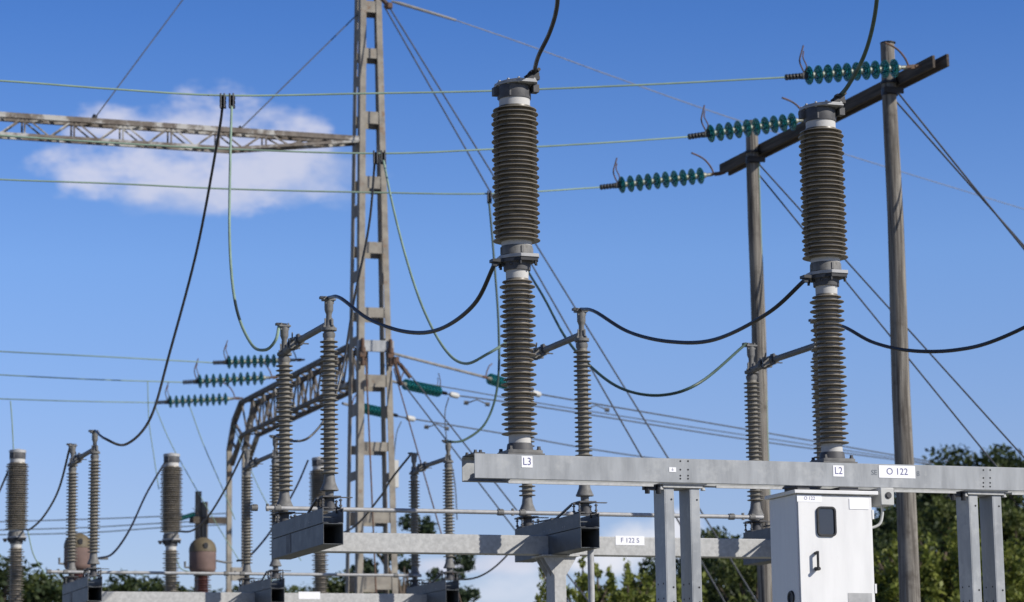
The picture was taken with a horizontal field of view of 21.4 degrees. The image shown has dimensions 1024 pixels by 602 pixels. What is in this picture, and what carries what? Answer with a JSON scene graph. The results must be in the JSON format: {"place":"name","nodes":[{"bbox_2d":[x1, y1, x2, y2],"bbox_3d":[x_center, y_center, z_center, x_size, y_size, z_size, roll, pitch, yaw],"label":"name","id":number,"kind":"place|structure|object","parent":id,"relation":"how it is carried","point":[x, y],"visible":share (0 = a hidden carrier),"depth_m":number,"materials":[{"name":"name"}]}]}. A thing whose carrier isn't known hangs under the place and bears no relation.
{"place":"outdoors","nodes":[
{"label":"outdoors","id":0,"kind":"place"},
{"bbox_2d":[0,524,225,534],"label":"conductor","id":1,"kind":"object","parent":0,"point":[111,531],"visible":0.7,"depth_m":66.02,"materials":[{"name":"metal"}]},
{"bbox_2d":[0,179,599,194],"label":"conductor","id":2,"kind":"object","parent":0,"point":[280,190],"visible":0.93,"depth_m":39.19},
{"bbox_2d":[600,152,725,192],"bbox_3d":[2.293,-2.006,41.654,2.118,0.560,0.257,-7,-7,-21],"label":"insulator string","id":3,"kind":"object","parent":2,"relation":"attached to","point":[657,180],"visible":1,"depth_m":41.59,"materials":[{"name":"glass"}]},
{"bbox_2d":[0,76,785,96],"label":"conductor","id":4,"kind":"object","parent":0,"point":[382,92],"visible":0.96,"depth_m":33.96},
{"bbox_2d":[785,42,921,84],"bbox_3d":[4.480,-3.166,35.750,2.038,0.539,0.248,-6,-7,-22],"label":"insulator string","id":5,"kind":"object","parent":4,"relation":"attached to","point":[875,70],"visible":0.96,"depth_m":35.68,"materials":[{"name":"teal glass"}]},
{"bbox_2d":[423,555,480,601],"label":"tree","id":6,"kind":"object","parent":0,"point":[461,560],"visible":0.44,"depth_m":79.67,"materials":[{"name":"green plant"}]},
{"bbox_2d":[482,363,506,388],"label":"insulator string","id":7,"kind":"object","parent":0,"point":[491,378],"visible":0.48,"depth_m":54.36,"materials":[{"name":"glass"}]},
{"bbox_2d":[394,352,482,377],"bbox_3d":[-1.440,1.264,53.326,2.292,0.313,0.060,8,-13,-41],"label":"strain rod","id":8,"kind":"object","parent":7,"relation":"attached to","point":[437,364],"visible":1,"depth_m":53.28,"materials":[{"name":"metal"}]},
{"bbox_2d":[541,394,929,461],"bbox_3d":[5.508,3.055,63.845,0.262,0.325,20.459,-7,-12,32],"label":"conductor","id":9,"kind":"object","parent":7,"relation":"attached to","point":[715,424],"visible":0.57,"depth_m":62.23,"materials":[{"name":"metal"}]},
{"bbox_2d":[0,0,1023,601],"label":"sky","id":10,"kind":"structure","parent":0,"point":[86,268],"materials":[{"name":"blue"}]},
{"bbox_2d":[426,383,933,463],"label":"conductor","id":11,"kind":"object","parent":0,"point":[662,422],"visible":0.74,"depth_m":68.56,"materials":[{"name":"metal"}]},
{"bbox_2d":[840,0,878,96],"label":"conductor","id":12,"kind":"object","parent":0,"point":[861,61],"visible":1,"depth_m":20.61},
{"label":"strain rod","id":13,"kind":"object","parent":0,"visible":0},
{"bbox_2d":[398,369,446,396],"bbox_3d":[-1.897,1.684,56.760,0.233,0.507,1.918,-7,-12,31],"label":"insulator string","id":14,"kind":"object","parent":13,"relation":"attached to","point":[429,389],"visible":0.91,"depth_m":56.75,"materials":[{"name":"glass"}]},
{"bbox_2d":[447,393,929,464],"bbox_3d":[5.130,3.287,66.930,0.150,0.431,23.100,-8,-12,34],"label":"conductor","id":15,"kind":"object","parent":14,"relation":"attached to","point":[675,428],"visible":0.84,"depth_m":64.99,"materials":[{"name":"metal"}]},
{"label":"ground","id":16,"kind":"structure","parent":0,"visible":0},
{"bbox_2d":[0,554,67,601],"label":"dark tree","id":17,"kind":"object","parent":16,"relation":"on","point":[47,591],"visible":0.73,"depth_m":78.05,"materials":[{"name":"green plant"}]},
{"bbox_2d":[0,569,112,601],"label":"broadleaf tree","id":18,"kind":"object","parent":16,"relation":"on","point":[41,575],"visible":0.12,"depth_m":80.58,"materials":[{"name":"green plant"}]},
{"bbox_2d":[58,533,107,580],"bbox_3d":[-7.293,6.788,45.984,0.724,5.709,0.513,-4,-10,17],"label":"voltage transformer","id":19,"kind":"object","parent":16,"relation":"on","point":[82,556],"visible":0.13,"depth_m":46.28,"materials":[{"name":"metal"}]},
{"bbox_2d":[102,568,186,591],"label":"dark tree","id":20,"kind":"object","parent":16,"relation":"on","point":[156,585],"visible":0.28,"depth_m":82.79,"materials":[{"name":"green plant"}]},
{"bbox_2d":[189,491,225,591],"bbox_3d":[-6.936,8.318,61.544,0.850,8.004,0.251,3,-10,-20],"label":"wooden pole pair","id":21,"kind":"object","parent":16,"relation":"on","point":[201,510],"visible":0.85,"depth_m":62.02,"materials":[{"name":"brown wood"}]},
{"bbox_2d":[184,537,231,591],"bbox_3d":[-5.266,6.946,46.966,0.724,5.709,0.513,-4,-10,17],"label":"voltage transformer","id":22,"kind":"object","parent":16,"relation":"on","point":[202,554],"visible":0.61,"depth_m":47.27,"materials":[{"name":"brown metal"}]},
{"bbox_2d":[226,450,244,591],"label":"gantry column","id":23,"kind":"structure","parent":16,"relation":"on","point":[230,578],"depth_m":61.29,"materials":[{"name":"metal"}]},
{"bbox_2d":[226,344,367,465],"bbox_3d":[-4.633,2.311,57.301,0.470,1.392,9.661,3,-10,-20],"label":"gantry truss","id":24,"kind":"object","parent":23,"relation":"on","point":[255,405],"visible":0.73,"depth_m":58.03,"materials":[{"name":"metal"}]},
{"bbox_2d":[157,382,242,407],"bbox_3d":[-7.018,2.061,60.695,2.011,0.612,0.281,-2,-9,-21],"label":"insulator string","id":25,"kind":"object","parent":24,"relation":"attached to","point":[200,400],"visible":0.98,"depth_m":60.62,"materials":[{"name":"glass"}]},
{"bbox_2d":[0,398,154,402],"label":"conductor","id":26,"kind":"object","parent":25,"relation":"attached to","point":[76,401],"visible":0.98,"depth_m":59.42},
{"bbox_2d":[183,359,278,387],"bbox_3d":[-5.876,1.476,56.733,2.093,0.637,0.292,-3,-9,-20],"label":"insulator string","id":27,"kind":"object","parent":24,"relation":"attached to","point":[227,379],"visible":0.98,"depth_m":56.64,"materials":[{"name":"glass"}]},
{"bbox_2d":[0,374,182,382],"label":"conductor","id":28,"kind":"object","parent":27,"relation":"attached to","point":[90,379],"visible":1,"depth_m":55.47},
{"bbox_2d":[213,340,304,368],"bbox_3d":[-4.971,1.029,53.156,1.866,0.568,0.261,-1,-9,-23],"label":"insulator string","id":29,"kind":"object","parent":24,"relation":"attached to","point":[248,361],"visible":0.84,"depth_m":53.03,"materials":[{"name":"glass"}]},
{"bbox_2d":[0,351,212,362],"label":"conductor","id":30,"kind":"object","parent":29,"relation":"attached to","point":[104,356],"visible":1,"depth_m":51.90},
{"bbox_2d":[352,395,397,418],"bbox_3d":[-3.058,2.263,59.506,0.233,0.507,1.918,-7,-12,31],"label":"insulator string","id":31,"kind":"object","parent":24,"relation":"attached to","point":[375,410],"visible":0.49,"depth_m":59.40,"materials":[{"name":"glass"}]},
{"bbox_2d":[398,415,651,457],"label":"conductor","id":32,"kind":"object","parent":31,"relation":"attached to","point":[531,438],"visible":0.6,"depth_m":64.19,"materials":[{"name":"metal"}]},
{"bbox_2d":[92,0,411,593],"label":"lattice tower","id":33,"kind":"structure","parent":16,"relation":"on","point":[363,120],"depth_m":52.62,"materials":[{"name":"metal"}]},
{"bbox_2d":[94,0,182,117],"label":"guy wire","id":34,"kind":"object","parent":33,"relation":"attached to","point":[139,58],"visible":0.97,"depth_m":52.08,"materials":[{"name":"metal"}]},
{"bbox_2d":[0,112,358,153],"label":"gantry truss","id":35,"kind":"object","parent":33,"relation":"attached to","point":[309,140],"visible":0.88,"depth_m":51.71,"materials":[{"name":"metal"}]},
{"bbox_2d":[241,14,356,127],"bbox_3d":[-4.141,-4.532,53.151,2.610,2.742,0.024,2,-10,-18],"label":"guy wire","id":36,"kind":"object","parent":33,"relation":"attached to","point":[300,70],"visible":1,"depth_m":53.13,"materials":[{"name":"metal"}]},
{"bbox_2d":[365,358,376,593],"bbox_3d":[-2.640,3.313,50.781,0.032,4.723,1.253,1,-10,-11],"label":"guy wire","id":37,"kind":"object","parent":33,"relation":"attached to","point":[370,466],"visible":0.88,"depth_m":50.91,"materials":[{"name":"metal"}]},
{"bbox_2d":[391,0,455,20],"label":"strain rod","id":38,"kind":"object","parent":33,"relation":"attached to","point":[421,9],"visible":1,"depth_m":53.98,"materials":[{"name":"metal"}]},
{"bbox_2d":[456,20,1022,208],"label":"conductor","id":39,"kind":"object","parent":38,"relation":"attached to","point":[698,106],"visible":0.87,"depth_m":60.02,"materials":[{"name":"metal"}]},
{"bbox_2d":[393,368,461,601],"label":"guy wire","id":40,"kind":"object","parent":33,"relation":"attached to","point":[419,458],"visible":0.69,"depth_m":50.77,"materials":[{"name":"metal"}]},
{"bbox_2d":[402,382,570,601],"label":"guy wire","id":41,"kind":"object","parent":33,"relation":"attached to","point":[461,459],"visible":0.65,"depth_m":50.92,"materials":[{"name":"metal"}]},
{"bbox_2d":[401,363,587,600],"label":"guy wire","id":42,"kind":"object","parent":33,"relation":"attached to","point":[471,452],"visible":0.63,"depth_m":51.03,"materials":[{"name":"metal"}]},
{"bbox_2d":[385,9,724,601],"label":"guy wire","id":43,"kind":"object","parent":33,"relation":"attached to","point":[534,269],"visible":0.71,"depth_m":49.59,"materials":[{"name":"metal"}]},
{"bbox_2d":[390,9,757,601],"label":"guy wire","id":44,"kind":"object","parent":33,"relation":"attached to","point":[565,291],"visible":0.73,"depth_m":50.33,"materials":[{"name":"metal"}]},
{"bbox_2d":[62,576,458,601],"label":"disconnector support frame","id":45,"kind":"object","parent":16,"relation":"on","point":[84,589],"visible":1,"depth_m":37.37,"materials":[{"name":"metal"}]},
{"bbox_2d":[61,430,108,584],"bbox_3d":[-5.817,2.847,36.958,0.330,1.995,1.730,3,-10,-20],"label":"disconnector","id":46,"kind":"object","parent":45,"relation":"on","point":[72,465],"visible":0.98,"depth_m":36.35,"materials":[{"name":"grey ceramic"}]},
{"bbox_2d":[24,447,69,530],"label":"conductor","id":47,"kind":"object","parent":46,"relation":"attached to","point":[53,500],"visible":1,"depth_m":39.34,"materials":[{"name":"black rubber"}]},
{"bbox_2d":[94,93,225,445],"bbox_3d":[-4.625,-0.191,34.716,0.842,4.098,4.374,7,-12,-37],"label":"conductor","id":48,"kind":"object","parent":46,"relation":"attached to","point":[222,101],"visible":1,"depth_m":34.57,"materials":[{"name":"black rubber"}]},
{"bbox_2d":[46,569,421,577],"bbox_3d":[-3.869,3.847,38.249,5.415,0.072,0.135,3,-10,-20],"label":"operating rod","id":49,"kind":"object","parent":46,"relation":"attached to","point":[243,573],"visible":1,"depth_m":38.17,"materials":[{"name":"metal"}]},
{"bbox_2d":[237,435,290,585],"bbox_3d":[-3.467,2.957,37.804,0.330,1.995,1.730,3,-10,-20],"label":"disconnector","id":50,"kind":"object","parent":45,"relation":"on","point":[249,465],"visible":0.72,"depth_m":38.34,"materials":[{"name":"grey ceramic"}]},
{"bbox_2d":[275,150,378,441],"bbox_3d":[-2.687,0.064,36.728,1.233,3.984,1.956,3,-11,-24],"label":"conductor","id":51,"kind":"object","parent":50,"relation":"attached to","point":[375,158],"visible":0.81,"depth_m":36.35,"materials":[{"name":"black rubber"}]},
{"bbox_2d":[406,440,464,587],"bbox_3d":[-1.117,3.067,38.649,0.330,1.995,1.730,3,-10,-20],"label":"disconnector","id":52,"kind":"object","parent":45,"relation":"on","point":[449,565],"visible":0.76,"depth_m":38.39,"materials":[{"name":"grey ceramic"}]},
{"bbox_2d":[343,455,410,531],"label":"conductor","id":53,"kind":"object","parent":52,"relation":"attached to","point":[384,490],"visible":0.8,"depth_m":41.28,"materials":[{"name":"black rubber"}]},
{"bbox_2d":[446,191,499,442],"bbox_3d":[-0.558,0.148,38.037,0.768,4.068,3.082,-1,-10,0],"label":"conductor","id":54,"kind":"object","parent":52,"relation":"attached to","point":[489,198],"visible":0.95,"depth_m":38.45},
{"bbox_2d":[264,572,344,592],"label":"broadleaf tree","id":55,"kind":"object","parent":16,"relation":"on","point":[303,588],"visible":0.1,"depth_m":87.39,"materials":[{"name":"green plant"}]},
{"bbox_2d":[292,567,401,593],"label":"dark tree","id":56,"kind":"object","parent":16,"relation":"on","point":[340,585],"visible":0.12,"depth_m":86.74,"materials":[{"name":"green plant"}]},
{"bbox_2d":[349,513,473,601],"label":"pine tree","id":57,"kind":"object","parent":16,"relation":"on","point":[427,525],"visible":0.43,"depth_m":78.16,"materials":[{"name":"green plant"}]},
{"bbox_2d":[271,508,770,601],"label":"disconnector support frame","id":58,"kind":"object","parent":16,"relation":"on","point":[554,548],"visible":0.8,"depth_m":25.89,"materials":[{"name":"metal"}]},
{"bbox_2d":[271,296,352,523],"bbox_3d":[-1.909,1.073,25.584,0.330,1.995,1.730,3,-10,-20],"label":"disconnector","id":59,"kind":"object","parent":58,"relation":"on","point":[328,328],"visible":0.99,"depth_m":24.98,"materials":[{"name":"grey ceramic"}]},
{"bbox_2d":[228,93,279,351],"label":"conductor","id":60,"kind":"object","parent":59,"relation":"attached to","point":[231,102],"visible":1,"depth_m":30.02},
{"bbox_2d":[327,265,494,334],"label":"conductor","id":61,"kind":"object","parent":59,"relation":"attached to","point":[452,322],"visible":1,"depth_m":21.56,"materials":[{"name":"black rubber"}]},
{"bbox_2d":[250,504,763,519],"bbox_3d":[0.026,2.097,26.866,5.385,0.072,0.135,3,-10,-20],"label":"operating rod","id":62,"kind":"object","parent":59,"relation":"attached to","point":[502,512],"visible":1,"depth_m":26.73,"materials":[{"name":"metal"}]},
{"bbox_2d":[514,308,606,527],"bbox_3d":[0.441,1.184,26.430,0.330,1.995,1.730,3,-10,-20],"label":"disconnector","id":63,"kind":"object","parent":58,"relation":"on","point":[583,422],"visible":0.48,"depth_m":25.73,"materials":[{"name":"grey ceramic"}]},
{"bbox_2d":[380,150,505,364],"bbox_3d":[-1.092,-0.711,31.816,0.595,4.168,8.922,1,-10,-11],"label":"conductor","id":64,"kind":"object","parent":63,"relation":"attached to","point":[383,158],"visible":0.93,"depth_m":31.15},
{"bbox_2d":[580,280,804,344],"bbox_3d":[1.323,0.069,23.329,0.333,0.896,5.169,2,-10,-18],"label":"conductor","id":65,"kind":"object","parent":63,"relation":"attached to","point":[768,312],"visible":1,"depth_m":22.47,"materials":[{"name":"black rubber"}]},
{"bbox_2d":[742,319,820,532],"bbox_3d":[2.791,1.294,27.275,0.330,1.995,1.730,3,-10,-20],"label":"disconnector","id":66,"kind":"object","parent":58,"relation":"on","point":[751,383],"visible":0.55,"depth_m":27.89,"materials":[{"name":"grey ceramic"}]},
{"bbox_2d":[492,197,746,396],"bbox_3d":[0.446,-0.310,33.404,1.511,4.631,12.267,1,-10,-13],"label":"conductor","id":67,"kind":"object","parent":66,"relation":"attached to","point":[639,393],"visible":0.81,"depth_m":27.72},
{"bbox_2d":[840,325,1023,352],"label":"conductor","id":68,"kind":"object","parent":66,"relation":"attached to","point":[997,339],"visible":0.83,"depth_m":23.55,"materials":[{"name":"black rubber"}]},
{"bbox_2d":[534,556,623,601],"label":"bright tree","id":69,"kind":"object","parent":16,"relation":"on","point":[576,594],"visible":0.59,"depth_m":59.28,"materials":[{"name":"green plant"}]},
{"bbox_2d":[566,563,646,601],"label":"bright tree","id":70,"kind":"object","parent":16,"relation":"on","point":[637,597],"visible":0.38,"depth_m":60.88,"materials":[{"name":"green plant"}]},
{"bbox_2d":[584,566,681,601],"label":"bright tree","id":71,"kind":"object","parent":16,"relation":"on","point":[650,596],"visible":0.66,"depth_m":59.09,"materials":[{"name":"green plant"}]},
{"bbox_2d":[601,557,708,601],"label":"bright tree","id":72,"kind":"object","parent":16,"relation":"on","point":[609,574],"visible":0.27,"depth_m":61.00,"materials":[{"name":"green plant"}]},
{"bbox_2d":[636,557,754,601],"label":"dark tree","id":73,"kind":"object","parent":16,"relation":"on","point":[730,591],"visible":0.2,"depth_m":71.19,"materials":[{"name":"green plant"}]},
{"bbox_2d":[675,525,755,601],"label":"dark tree","id":74,"kind":"object","parent":16,"relation":"on","point":[708,533],"visible":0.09,"depth_m":77.02,"materials":[{"name":"green plant"}]},
{"bbox_2d":[702,558,757,601],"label":"broadleaf tree","id":75,"kind":"object","parent":16,"relation":"on","point":[731,575],"visible":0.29,"depth_m":69.43,"materials":[{"name":"green plant"}]},
{"bbox_2d":[462,450,1023,601],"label":"equipment support frame","id":76,"kind":"object","parent":16,"relation":"on","point":[964,487],"visible":1,"depth_m":20.30,"materials":[{"name":"grey metal"}]},
{"bbox_2d":[489,67,544,454],"bbox_3d":[0.019,-0.291,20.138,0.377,2.914,0.397,3,-10,-20],"label":"insulator pole","id":77,"kind":"object","parent":76,"relation":"on","point":[515,169],"visible":1,"depth_m":20.06,"materials":[{"name":"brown ceramic"}]},
{"bbox_2d":[532,0,559,73],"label":"conductor","id":78,"kind":"object","parent":77,"relation":"attached to","point":[548,35],"visible":1,"depth_m":19.61,"materials":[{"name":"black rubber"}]},
{"bbox_2d":[765,486,877,601],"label":"switch cabinet","id":79,"kind":"object","parent":76,"relation":"hanging from","point":[821,545],"visible":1,"depth_m":20.42,"materials":[{"name":"white metal"}]},
{"bbox_2d":[798,92,857,462],"bbox_3d":[2.412,-0.179,20.999,0.377,2.914,0.397,3,-10,-20],"label":"insulator pole","id":80,"kind":"object","parent":76,"relation":"on","point":[822,171],"visible":1,"depth_m":20.92,"materials":[{"name":"ceramic"}]},
{"bbox_2d":[869,487,893,528],"bbox_3d":[2.785,1.586,20.679,0.208,0.312,0.202,3,-10,-20],"label":"junction box","id":81,"kind":"object","parent":76,"relation":"attached to","point":[883,498],"visible":0.99,"depth_m":20.64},
{"bbox_2d":[719,40,948,601],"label":"wooden portal","id":82,"kind":"object","parent":16,"relation":"on","point":[888,89],"visible":0.85,"depth_m":36.61,"materials":[{"name":"brown wood"}]},
{"bbox_2d":[687,97,803,141],"bbox_3d":[3.432,-2.638,38.899,2.099,0.555,0.255,-9,-6,-22],"label":"insulator string","id":83,"kind":"object","parent":82,"relation":"attached to","point":[756,126],"visible":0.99,"depth_m":38.81,"materials":[{"name":"glass"}]},
{"bbox_2d":[0,134,687,153],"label":"conductor","id":84,"kind":"object","parent":83,"relation":"attached to","point":[329,152],"visible":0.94,"depth_m":36.36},
{"bbox_2d":[760,175,997,466],"bbox_3d":[5.328,0.348,39.095,0.026,5.239,4.487,9,-14,-43],"label":"guy wire","id":85,"kind":"object","parent":82,"relation":"attached to","point":[913,364],"visible":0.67,"depth_m":38.62,"materials":[{"name":"metal"}]},
{"bbox_2d":[760,165,1023,457],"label":"guy wire","id":86,"kind":"object","parent":82,"relation":"attached to","point":[925,348],"visible":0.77,"depth_m":38.75,"materials":[{"name":"metal"}]},
{"bbox_2d":[897,102,1023,246],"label":"guy wire","id":87,"kind":"object","parent":82,"relation":"attached to","point":[937,148],"visible":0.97,"depth_m":36.35,"materials":[{"name":"metal"}]},
{"bbox_2d":[898,93,1023,249],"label":"guy wire","id":88,"kind":"object","parent":82,"relation":"attached to","point":[966,177],"visible":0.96,"depth_m":36.00,"materials":[{"name":"metal"}]},
{"bbox_2d":[872,534,893,585],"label":"dark tree","id":89,"kind":"object","parent":16,"relation":"on","point":[879,547],"visible":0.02,"depth_m":87.57,"materials":[{"name":"green plant"}]},
{"bbox_2d":[875,537,956,601],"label":"bright tree","id":90,"kind":"object","parent":16,"relation":"on","point":[923,549],"visible":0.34,"depth_m":63.79,"materials":[{"name":"green plant"}]},
{"bbox_2d":[873,524,1023,601],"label":"bright tree","id":91,"kind":"object","parent":16,"relation":"on","point":[951,593],"visible":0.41,"depth_m":63.65,"materials":[{"name":"green plant"}]},
{"bbox_2d":[876,515,1023,600],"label":"bright tree","id":92,"kind":"object","parent":16,"relation":"on","point":[944,563],"visible":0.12,"depth_m":64.72,"materials":[{"name":"green plant"}]},
{"bbox_2d":[882,534,1023,601],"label":"bright tree","id":93,"kind":"object","parent":16,"relation":"on","point":[1020,585],"visible":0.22,"depth_m":63.64,"materials":[{"name":"green plant"}]},
{"bbox_2d":[944,542,1016,601],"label":"bright tree","id":94,"kind":"object","parent":16,"relation":"on","point":[1009,558],"visible":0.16,"depth_m":64.33,"materials":[{"name":"green plant"}]},
{"bbox_3d":[-5.464,7.264,43.267,6.000,3.832,0.240,3,-10,-20],"label":"equipment support frame","id":95,"kind":"object","parent":16,"relation":"on","visible":0},
{"bbox_2d":[3,449,28,601],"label":"insulator pole","id":96,"kind":"object","parent":95,"relation":"on","point":[16,489],"visible":1,"depth_m":42.96,"materials":[{"name":"brown ceramic"}]},
{"bbox_2d":[158,453,182,591],"bbox_3d":[-5.528,3.924,43.844,0.390,2.946,0.379,3,-10,-20],"label":"insulator pole","id":97,"kind":"object","parent":95,"relation":"on","point":[171,491],"visible":0.91,"depth_m":43.82,"materials":[{"name":"brown ceramic"}]},
{"bbox_2d":[98,461,165,558],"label":"conductor","id":98,"kind":"object","parent":97,"relation":"attached to","point":[135,517],"visible":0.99,"depth_m":40.71,"materials":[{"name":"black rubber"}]},
{"bbox_2d":[178,451,243,532],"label":"conductor","id":99,"kind":"object","parent":97,"relation":"attached to","point":[218,500],"visible":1,"depth_m":40.61,"materials":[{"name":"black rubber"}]},
{"bbox_2d":[309,456,329,592],"bbox_3d":[-3.178,4.034,44.690,0.390,2.946,0.379,3,-10,-20],"label":"insulator pole","id":100,"kind":"object","parent":95,"relation":"on","point":[317,480],"visible":0.45,"depth_m":44.68,"materials":[{"name":"brown ceramic"}]},
{"bbox_2d":[236,460,308,561],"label":"conductor","id":101,"kind":"object","parent":100,"relation":"attached to","point":[267,535],"visible":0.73,"depth_m":42.63,"materials":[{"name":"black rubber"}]},
{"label":"hill","id":102,"kind":"structure","parent":0,"visible":0},
{"bbox_2d":[872,506,947,568],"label":"dark tree","id":103,"kind":"object","parent":102,"relation":"on","point":[887,527],"visible":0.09,"depth_m":90.81,"materials":[{"name":"green plant"}]},
{"bbox_2d":[872,497,955,554],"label":"dark tree","id":104,"kind":"object","parent":102,"relation":"on","point":[935,529],"visible":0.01,"depth_m":97.20,"materials":[{"name":"green plant"}]},
{"bbox_2d":[872,461,1002,567],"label":"dark tree","id":105,"kind":"object","parent":102,"relation":"on","point":[923,498],"visible":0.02,"depth_m":103.27,"materials":[{"name":"green plant"}]},
{"bbox_2d":[875,442,1023,541],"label":"dark tree","id":106,"kind":"object","parent":102,"relation":"on","point":[955,460],"visible":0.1,"depth_m":108.06,"materials":[{"name":"green plant"}]},
{"bbox_2d":[917,493,1023,552],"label":"broadleaf tree","id":107,"kind":"object","parent":102,"relation":"on","point":[946,504],"visible":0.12,"depth_m":95.36,"materials":[{"name":"green plant"}]},
{"bbox_2d":[936,458,1023,550],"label":"dark tree","id":108,"kind":"object","parent":102,"relation":"on","point":[1009,498],"visible":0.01,"depth_m":106.02,"materials":[{"name":"green plant"}]},
{"bbox_2d":[940,504,1023,561],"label":"broadleaf tree","id":109,"kind":"object","parent":102,"relation":"on","point":[1014,525],"visible":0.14,"depth_m":93.65,"materials":[{"name":"green plant"}]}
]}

